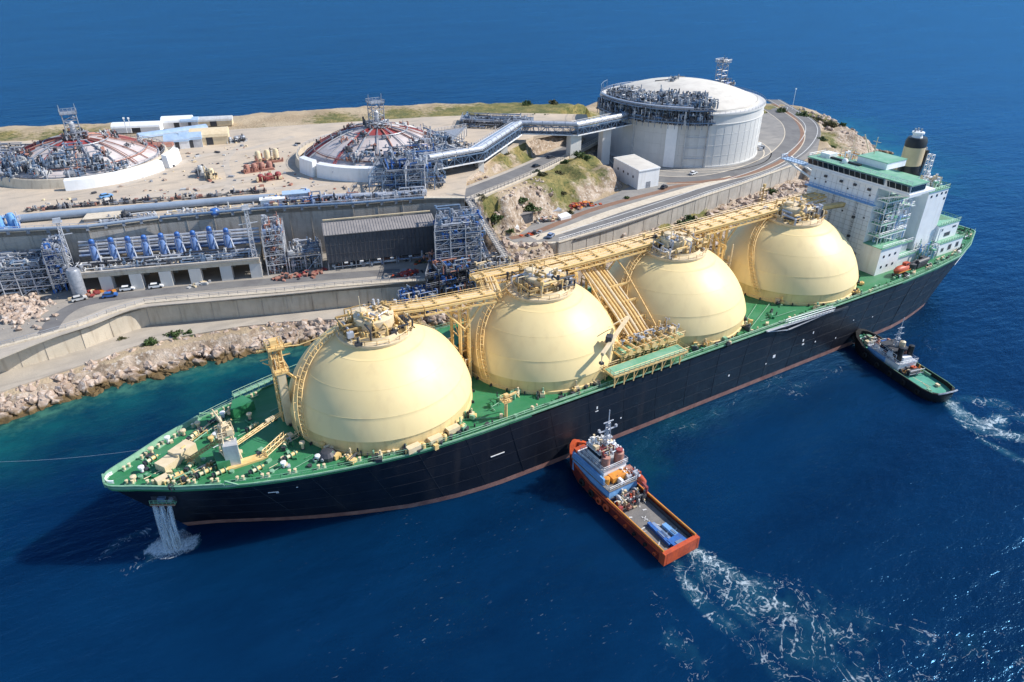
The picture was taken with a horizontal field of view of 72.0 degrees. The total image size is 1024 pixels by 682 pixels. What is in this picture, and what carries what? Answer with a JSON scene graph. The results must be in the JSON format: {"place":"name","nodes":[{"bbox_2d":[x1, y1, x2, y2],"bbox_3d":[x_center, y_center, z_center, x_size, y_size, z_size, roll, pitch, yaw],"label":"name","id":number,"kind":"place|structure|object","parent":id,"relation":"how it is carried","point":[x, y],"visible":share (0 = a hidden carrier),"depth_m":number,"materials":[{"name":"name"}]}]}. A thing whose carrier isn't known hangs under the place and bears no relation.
{"place":"outdoors","nodes":[
{"label":"outdoors","id":0,"kind":"place"},
{"bbox_2d":[0,275,399,358],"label":"quay road","id":1,"kind":"structure","parent":0,"point":[6,351],"depth_m":221.77,"materials":[{"name":"concrete"}]},
{"bbox_2d":[0,252,435,343],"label":"quay","id":2,"kind":"structure","parent":0,"point":[182,278],"depth_m":232.73,"materials":[{"name":"concrete"}]},
{"bbox_2d":[0,249,53,295],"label":"pipe rack","id":3,"kind":"object","parent":2,"relation":"on","point":[19,271],"visible":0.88,"depth_m":222.29,"materials":[{"name":"grey metal"}]},
{"bbox_2d":[0,290,58,330],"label":"rock field","id":4,"kind":"structure","parent":2,"relation":"on","point":[18,312],"depth_m":214.24,"materials":[{"name":"stone"}]},
{"bbox_2d":[40,233,73,293],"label":"pipe rack","id":5,"kind":"object","parent":2,"relation":"on","point":[54,260],"visible":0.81,"depth_m":222.67,"materials":[{"name":"metal"}]},
{"bbox_2d":[51,217,74,267],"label":"light mast","id":6,"kind":"object","parent":5,"relation":"on","point":[58,220],"visible":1,"depth_m":222.52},
{"bbox_2d":[65,267,86,295],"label":"storage tank","id":7,"kind":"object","parent":2,"relation":"on","point":[75,281],"depth_m":220.04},
{"bbox_2d":[68,287,118,299],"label":"scrap heap","id":8,"kind":"object","parent":2,"relation":"on","point":[93,292],"visible":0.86,"depth_m":224.42,"materials":[{"name":"red paint"}]},
{"bbox_2d":[75,227,263,290],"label":"pump platform","id":9,"kind":"structure","parent":2,"relation":"on","point":[194,263],"depth_m":230.74,"materials":[{"name":"concrete"}]},
{"bbox_2d":[86,239,101,264],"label":"vertical pump","id":10,"kind":"object","parent":9,"relation":"on","point":[94,251],"visible":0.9,"depth_m":226.45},
{"bbox_2d":[105,237,121,263],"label":"vertical pump","id":11,"kind":"object","parent":9,"relation":"on","point":[113,250],"visible":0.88,"depth_m":227.93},
{"bbox_2d":[122,236,138,261],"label":"vertical pump","id":12,"kind":"object","parent":9,"relation":"on","point":[130,249],"visible":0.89,"depth_m":229.00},
{"bbox_2d":[139,234,153,255],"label":"vertical pump","id":13,"kind":"object","parent":9,"relation":"on","point":[145,244],"visible":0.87,"depth_m":229.94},
{"bbox_2d":[157,233,170,256],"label":"vertical pump","id":14,"kind":"object","parent":9,"relation":"on","point":[163,245],"visible":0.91,"depth_m":231.51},
{"bbox_2d":[172,231,186,255],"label":"vertical pump","id":15,"kind":"object","parent":9,"relation":"on","point":[179,243],"visible":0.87,"depth_m":232.53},
{"bbox_2d":[189,230,201,250],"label":"vertical pump","id":16,"kind":"object","parent":9,"relation":"on","point":[194,242],"visible":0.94,"depth_m":233.60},
{"bbox_2d":[204,226,218,248],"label":"vertical pump","id":17,"kind":"object","parent":9,"relation":"on","point":[211,240],"visible":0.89,"depth_m":234.37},
{"bbox_2d":[221,228,234,247],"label":"vertical pump","id":18,"kind":"object","parent":9,"relation":"on","point":[227,239],"visible":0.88,"depth_m":235.71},
{"bbox_2d":[238,204,256,257],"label":"light mast","id":19,"kind":"object","parent":9,"relation":"on","point":[244,208],"visible":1,"depth_m":228.51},
{"bbox_2d":[0,194,464,264],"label":"retaining wall","id":20,"kind":"structure","parent":2,"relation":"on","point":[298,224],"depth_m":243.37,"materials":[{"name":"concrete"}]},
{"bbox_2d":[261,212,288,275],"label":"pipe rack","id":21,"kind":"object","parent":2,"relation":"on","point":[273,236],"visible":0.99,"depth_m":237.44,"materials":[{"name":"metal"}]},
{"bbox_2d":[271,272,297,281],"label":"scrap heap","id":22,"kind":"object","parent":2,"relation":"on","point":[282,276],"visible":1,"depth_m":235.46,"materials":[{"name":"metal"}]},
{"bbox_2d":[287,236,322,272],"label":"pipe rack","id":23,"kind":"object","parent":2,"relation":"on","point":[310,247],"visible":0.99,"depth_m":241.73,"materials":[{"name":"grey metal"}]},
{"bbox_2d":[296,267,326,279],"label":"scrap heap","id":24,"kind":"object","parent":2,"relation":"on","point":[307,273],"visible":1,"depth_m":238.13,"materials":[{"name":"metal"}]},
{"bbox_2d":[322,210,434,270],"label":"industrial shed","id":25,"kind":"structure","parent":2,"relation":"on","point":[361,240],"depth_m":241.91,"materials":[{"name":"grey metal"}]},
{"bbox_2d":[332,253,430,267],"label":"workshop gear","id":26,"kind":"object","parent":2,"relation":"on","point":[389,260],"visible":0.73,"depth_m":246.77,"materials":[{"name":"white paint"}]},
{"bbox_2d":[390,268,423,278],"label":"scrap heap","id":27,"kind":"object","parent":2,"relation":"on","point":[408,273],"visible":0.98,"depth_m":237.85,"materials":[{"name":"orange paint"}]},
{"bbox_2d":[433,204,484,272],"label":"pipe rack","id":28,"kind":"object","parent":2,"relation":"on","point":[460,230],"visible":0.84,"depth_m":237.47,"materials":[{"name":"grey metal"}]},
{"bbox_2d":[37,269,399,333],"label":"quay road","id":29,"kind":"structure","parent":0,"point":[63,313],"depth_m":228.85,"materials":[{"name":"asphalt"}]},
{"bbox_2d":[0,303,445,392],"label":"quay path","id":30,"kind":"structure","parent":0,"point":[14,378],"depth_m":215.99,"materials":[{"name":"concrete"}]},
{"bbox_2d":[0,271,438,372],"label":"retaining wall","id":31,"kind":"structure","parent":30,"relation":"on","point":[81,339],"depth_m":223.54,"materials":[{"name":"concrete"}]},
{"bbox_2d":[396,284,439,312],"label":"pipe rack","id":32,"kind":"object","parent":30,"relation":"on","point":[413,291],"visible":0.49,"depth_m":230.09,"materials":[{"name":"metal"}]},
{"bbox_2d":[0,102,897,419],"bbox_3d":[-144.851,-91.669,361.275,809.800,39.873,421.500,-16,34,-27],"label":"island terrain","id":33,"kind":"structure","parent":0,"point":[592,178],"depth_m":308.30,"materials":[{"name":"stone"}]},
{"bbox_2d":[111,121,163,132],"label":"shelter","id":34,"kind":"object","parent":33,"relation":"on","point":[138,126],"visible":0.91,"depth_m":345.80,"materials":[{"name":"white paint"}]},
{"bbox_2d":[160,115,192,128],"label":"shelter","id":35,"kind":"object","parent":33,"relation":"on","point":[168,122],"visible":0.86,"depth_m":353.75,"materials":[{"name":"white paint"}]},
{"bbox_2d":[180,116,198,126],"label":"shelter","id":36,"kind":"object","parent":33,"relation":"on","point":[189,122],"visible":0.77,"depth_m":354.89,"materials":[{"name":"metal"}]},
{"bbox_2d":[198,115,233,126],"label":"shelter","id":37,"kind":"object","parent":33,"relation":"on","point":[225,120],"visible":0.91,"depth_m":358.36,"materials":[{"name":"beige paint"}]},
{"bbox_2d":[0,307,453,423],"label":"shore boulders","id":38,"kind":"object","parent":33,"relation":"on","point":[65,390],"visible":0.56,"depth_m":205.91,"materials":[{"name":"stone"}]},
{"bbox_2d":[0,113,588,236],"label":"plateau yard","id":39,"kind":"structure","parent":33,"relation":"on","point":[18,201],"depth_m":277.31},
{"bbox_2d":[0,212,20,228],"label":"process skid","id":40,"kind":"object","parent":39,"relation":"on","point":[12,219],"visible":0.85,"depth_m":227.02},
{"bbox_2d":[0,142,31,160],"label":"pipe rack","id":41,"kind":"object","parent":39,"relation":"on","point":[3,149],"visible":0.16,"depth_m":285.90,"materials":[{"name":"metal"}]},
{"bbox_2d":[25,199,99,211],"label":"pipe support row","id":42,"kind":"object","parent":39,"relation":"on","point":[72,204],"visible":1,"depth_m":243.99,"materials":[{"name":"metal"}]},
{"bbox_2d":[45,138,88,161],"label":"pipe rack","id":43,"kind":"object","parent":39,"relation":"on","point":[66,151],"visible":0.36,"depth_m":271.84,"materials":[{"name":"grey metal"}]},
{"bbox_2d":[0,216,157,234],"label":"pipeline","id":44,"kind":"object","parent":39,"relation":"on","point":[49,228],"visible":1,"depth_m":225.25,"materials":[{"name":"metal"}]},
{"bbox_2d":[0,104,167,188],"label":"domed tank","id":45,"kind":"object","parent":39,"relation":"on","point":[27,167],"visible":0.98,"depth_m":274.24,"materials":[{"name":"concrete"}]},
{"bbox_2d":[82,210,121,222],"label":"cabin","id":46,"kind":"object","parent":39,"relation":"on","point":[91,217],"visible":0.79,"depth_m":233.73,"materials":[{"name":"metal"}]},
{"bbox_2d":[63,160,164,190],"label":"curved screen","id":47,"kind":"object","parent":39,"relation":"on","point":[116,177],"visible":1,"depth_m":267.86,"materials":[{"name":"white paint"}]},
{"bbox_2d":[99,211,156,222],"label":"valve station","id":48,"kind":"object","parent":39,"relation":"on","point":[150,213],"visible":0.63,"depth_m":234.60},
{"bbox_2d":[102,193,180,204],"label":"pipe support row","id":49,"kind":"object","parent":39,"relation":"on","point":[125,200],"visible":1,"depth_m":249.68,"materials":[{"name":"metal"}]},
{"bbox_2d":[20,194,273,222],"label":"pipeline","id":50,"kind":"object","parent":39,"relation":"on","point":[141,207],"visible":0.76,"depth_m":241.10,"materials":[{"name":"metal"}]},
{"bbox_2d":[149,141,173,151],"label":"hut","id":51,"kind":"object","parent":39,"relation":"on","point":[169,145],"visible":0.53,"depth_m":308.53,"materials":[{"name":"metal"}]},
{"bbox_2d":[161,147,181,167],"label":"curved screen","id":52,"kind":"object","parent":39,"relation":"on","point":[171,156],"visible":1,"depth_m":288.73,"materials":[{"name":"white paint"}]},
{"bbox_2d":[136,124,207,141],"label":"shelter","id":53,"kind":"object","parent":39,"relation":"on","point":[157,134],"visible":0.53,"depth_m":323.78,"materials":[{"name":"metal"}]},
{"bbox_2d":[40,154,303,212],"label":"worn track","id":54,"kind":"structure","parent":39,"relation":"on","point":[288,162],"depth_m":266.61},
{"bbox_2d":[163,134,189,148],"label":"shed","id":55,"kind":"structure","parent":39,"relation":"on","point":[181,142],"depth_m":311.70,"materials":[{"name":"white paint"}]},
{"bbox_2d":[178,131,202,147],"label":"shed","id":56,"kind":"structure","parent":39,"relation":"on","point":[195,139],"depth_m":314.01,"materials":[{"name":"metal"}]},
{"bbox_2d":[97,136,294,192],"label":"worn track","id":57,"kind":"structure","parent":39,"relation":"on","point":[183,162],"depth_m":297.13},
{"bbox_2d":[194,164,207,176],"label":"process skid","id":58,"kind":"object","parent":39,"relation":"on","point":[199,172],"visible":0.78,"depth_m":276.63,"materials":[{"name":"metal"}]},
{"bbox_2d":[189,126,229,144],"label":"shed","id":59,"kind":"structure","parent":39,"relation":"on","point":[215,135],"depth_m":318.62,"materials":[{"name":"beige paint"}]},
{"bbox_2d":[166,202,253,214],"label":"valve station","id":60,"kind":"object","parent":39,"relation":"on","point":[205,209],"visible":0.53,"depth_m":241.59,"materials":[{"name":"beige paint"}]},
{"bbox_2d":[203,166,218,180],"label":"process skid","id":61,"kind":"object","parent":39,"relation":"on","point":[211,173],"visible":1,"depth_m":273.47,"materials":[{"name":"beige paint"}]},
{"bbox_2d":[42,142,380,206],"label":"yard litter","id":62,"kind":"object","parent":39,"relation":"on","point":[209,179],"visible":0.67,"depth_m":267.19,"materials":[{"name":"stone"}]},
{"bbox_2d":[181,186,266,199],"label":"pipe support row","id":63,"kind":"object","parent":39,"relation":"on","point":[217,193],"visible":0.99,"depth_m":256.82,"materials":[{"name":"metal"}]},
{"bbox_2d":[218,140,248,197],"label":"worn track","id":64,"kind":"structure","parent":39,"relation":"on","point":[229,180],"depth_m":286.05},
{"bbox_2d":[227,134,247,143],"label":"process skid","id":65,"kind":"object","parent":39,"relation":"on","point":[241,138],"visible":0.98,"depth_m":323.19,"materials":[{"name":"metal"}]},
{"bbox_2d":[166,182,333,198],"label":"worn track","id":66,"kind":"structure","parent":39,"relation":"on","point":[286,187],"depth_m":265.97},
{"bbox_2d":[243,159,274,173],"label":"process skid","id":67,"kind":"object","parent":39,"relation":"on","point":[255,167],"visible":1,"depth_m":283.76,"materials":[{"name":"metal"}]},
{"bbox_2d":[253,148,282,164],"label":"process skid","id":68,"kind":"object","parent":39,"relation":"on","point":[275,157],"visible":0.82,"depth_m":294.48,"materials":[{"name":"beige paint"}]},
{"bbox_2d":[256,170,283,182],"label":"process skid","id":69,"kind":"object","parent":39,"relation":"on","point":[269,176],"visible":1,"depth_m":272.85,"materials":[{"name":"red paint"}]},
{"bbox_2d":[259,195,284,205],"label":"cabin","id":70,"kind":"object","parent":39,"relation":"on","point":[273,198],"visible":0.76,"depth_m":246.27,"materials":[{"name":"metal"}]},
{"bbox_2d":[262,188,312,206],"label":"valve station","id":71,"kind":"object","parent":39,"relation":"on","point":[296,200],"visible":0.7,"depth_m":246.91,"materials":[{"name":"beige paint"}]},
{"bbox_2d":[159,196,423,221],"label":"pipeline","id":72,"kind":"object","parent":39,"relation":"on","point":[267,208],"visible":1,"depth_m":243.47,"materials":[{"name":"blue metal"}]},
{"bbox_2d":[282,189,309,196],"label":"cabin","id":73,"kind":"object","parent":39,"relation":"on","point":[296,193],"visible":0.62,"depth_m":250.26,"materials":[{"name":"metal"}]},
{"bbox_2d":[299,155,316,176],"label":"curved screen","id":74,"kind":"object","parent":39,"relation":"on","point":[307,165],"visible":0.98,"depth_m":277.99,"materials":[{"name":"white paint"}]},
{"bbox_2d":[311,188,359,203],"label":"valve station","id":75,"kind":"object","parent":39,"relation":"on","point":[332,198],"visible":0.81,"depth_m":250.10,"materials":[{"name":"metal"}]},
{"bbox_2d":[288,189,426,201],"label":"pipeline","id":76,"kind":"object","parent":39,"relation":"on","point":[367,195],"visible":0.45,"depth_m":253.48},
{"bbox_2d":[316,162,400,181],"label":"curved screen","id":77,"kind":"object","parent":39,"relation":"on","point":[346,173],"visible":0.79,"depth_m":272.18,"materials":[{"name":"white paint"}]},
{"bbox_2d":[295,93,460,176],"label":"domed tank","id":78,"kind":"object","parent":39,"relation":"on","point":[356,144],"visible":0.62,"depth_m":288.56,"materials":[{"name":"metal"}]},
{"bbox_2d":[361,186,425,200],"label":"valve station","id":79,"kind":"object","parent":39,"relation":"on","point":[400,194],"visible":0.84,"depth_m":254.79,"materials":[{"name":"metal"}]},
{"bbox_2d":[368,138,445,191],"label":"pipe rack","id":80,"kind":"object","parent":39,"relation":"on","point":[393,161],"visible":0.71,"depth_m":265.97,"materials":[{"name":"grey metal"}]},
{"bbox_2d":[413,123,476,167],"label":"pipe rack","id":81,"kind":"object","parent":39,"relation":"on","point":[454,133],"visible":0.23,"depth_m":310.05,"materials":[{"name":"metal"}]},
{"bbox_2d":[460,112,533,129],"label":"pipe rack","id":82,"kind":"object","parent":39,"relation":"on","point":[477,119],"visible":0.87,"depth_m":353.68,"materials":[{"name":"metal"}]},
{"bbox_2d":[404,150,428,188],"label":"pipe rack","id":83,"kind":"object","parent":33,"relation":"on","point":[421,159],"visible":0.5,"depth_m":262.17,"materials":[{"name":"grey metal"}]},
{"bbox_2d":[421,246,475,298],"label":"pipe rack","id":84,"kind":"object","parent":33,"relation":"on","point":[446,275],"visible":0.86,"depth_m":235.11,"materials":[{"name":"metal"}]},
{"bbox_2d":[469,251,512,286],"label":"pipe rack","id":85,"kind":"object","parent":33,"relation":"on","point":[489,262],"visible":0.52,"depth_m":242.01,"materials":[{"name":"metal"}]},
{"bbox_2d":[520,210,533,223],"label":"bunker","id":86,"kind":"object","parent":33,"relation":"on","point":[526,216],"visible":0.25,"depth_m":273.96},
{"bbox_2d":[423,112,631,172],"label":"pipe bridge","id":87,"kind":"structure","parent":33,"relation":"on","point":[495,142],"depth_m":321.80,"materials":[{"name":"grey metal"}]},
{"bbox_2d":[505,112,820,242],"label":"tank yard","id":88,"kind":"structure","parent":33,"relation":"on","point":[771,135],"depth_m":330.11,"materials":[{"name":"concrete"}]},
{"bbox_2d":[534,214,557,222],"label":"scrap heap","id":89,"kind":"object","parent":88,"relation":"on","point":[549,218],"visible":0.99,"depth_m":276.33,"materials":[{"name":"metal"}]},
{"bbox_2d":[568,200,601,209],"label":"scrap heap","id":90,"kind":"object","parent":88,"relation":"on","point":[580,205],"visible":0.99,"depth_m":291.36,"materials":[{"name":"red paint"}]},
{"bbox_2d":[613,154,660,189],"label":"service building","id":91,"kind":"structure","parent":88,"relation":"on","point":[635,171],"depth_m":314.56,"materials":[{"name":"white paint"}]},
{"bbox_2d":[596,55,765,167],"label":"storage tank","id":92,"kind":"object","parent":88,"relation":"on","point":[678,121],"visible":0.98,"depth_m":340.17,"materials":[{"name":"concrete"}]},
{"bbox_2d":[557,163,798,255],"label":"retaining wall","id":93,"kind":"structure","parent":33,"relation":"on","point":[752,186],"depth_m":294.16,"materials":[{"name":"concrete"}]},
{"bbox_2d":[467,107,893,287],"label":"slope rocks","id":94,"kind":"object","parent":33,"relation":"on","point":[505,242],"visible":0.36,"depth_m":290.17,"materials":[{"name":"stone"}]},
{"bbox_2d":[465,196,513,265],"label":"slope stair","id":95,"kind":"object","parent":94,"relation":"on","point":[489,232],"visible":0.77,"depth_m":248.92,"materials":[{"name":"metal"}]},
{"bbox_2d":[0,0,1023,681],"bbox_3d":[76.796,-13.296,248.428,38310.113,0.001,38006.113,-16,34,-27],"label":"sea","id":96,"kind":"structure","parent":0,"point":[848,514],"depth_m":167.36,"materials":[{"name":"liquid"}]},
{"bbox_2d":[102,128,975,525],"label":"gas tanker","id":97,"kind":"object","parent":96,"relation":"on","point":[524,370],"visible":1,"depth_m":170.31,"materials":[{"name":"black metal"}]},
{"bbox_2d":[892,261,910,277],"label":"lifeboat","id":98,"kind":"object","parent":97,"relation":"on","point":[903,267],"visible":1,"depth_m":226.35,"materials":[{"name":"orange paint"}]},
{"bbox_2d":[568,410,699,565],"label":"supply tug","id":99,"kind":"object","parent":96,"relation":"on","point":[608,479],"visible":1,"depth_m":157.19,"materials":[{"name":"orange paint"}]},
{"bbox_2d":[647,522,685,546],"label":"cargo bundle","id":100,"kind":"object","parent":99,"relation":"on","point":[676,538],"visible":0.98,"depth_m":148.25,"materials":[{"name":"blue metal"}]},
{"bbox_2d":[851,317,957,401],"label":"harbour tug","id":101,"kind":"object","parent":96,"relation":"on","point":[893,359],"visible":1,"depth_m":205.94,"materials":[{"name":"metal"}]},
{"bbox_2d":[446,132,598,202],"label":"road","id":102,"kind":"structure","parent":0,"point":[526,163],"depth_m":293.81,"materials":[{"name":"asphalt"}]},
{"bbox_2d":[474,140,597,199],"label":"road fence","id":103,"kind":"object","parent":102,"relation":"on","point":[592,143],"visible":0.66,"depth_m":285.43,"materials":[{"name":"metal"}]},
{"bbox_2d":[563,100,820,239],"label":"road","id":104,"kind":"structure","parent":0,"point":[811,131],"depth_m":305.76,"materials":[{"name":"asphalt"}]},
{"bbox_2d":[509,182,704,239],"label":"kerb lane","id":105,"kind":"structure","parent":104,"relation":"attached to","point":[559,222],"depth_m":290.39,"materials":[{"name":"concrete"}]},
{"bbox_2d":[530,176,734,239],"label":"light lane","id":106,"kind":"structure","parent":104,"relation":"attached to","point":[592,219],"depth_m":289.47,"materials":[{"name":"concrete"}]},
{"bbox_2d":[561,100,805,232],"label":"road line","id":107,"kind":"object","parent":104,"relation":"on","point":[698,188],"visible":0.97,"depth_m":311.10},
{"bbox_2d":[667,104,804,183],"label":"brown lane","id":108,"kind":"structure","parent":104,"relation":"attached to","point":[795,149],"depth_m":348.47,"materials":[{"name":"asphalt"}]},
{"bbox_2d":[593,106,799,182],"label":"road","id":109,"kind":"structure","parent":0,"point":[792,135],"depth_m":359.44,"materials":[{"name":"asphalt"}]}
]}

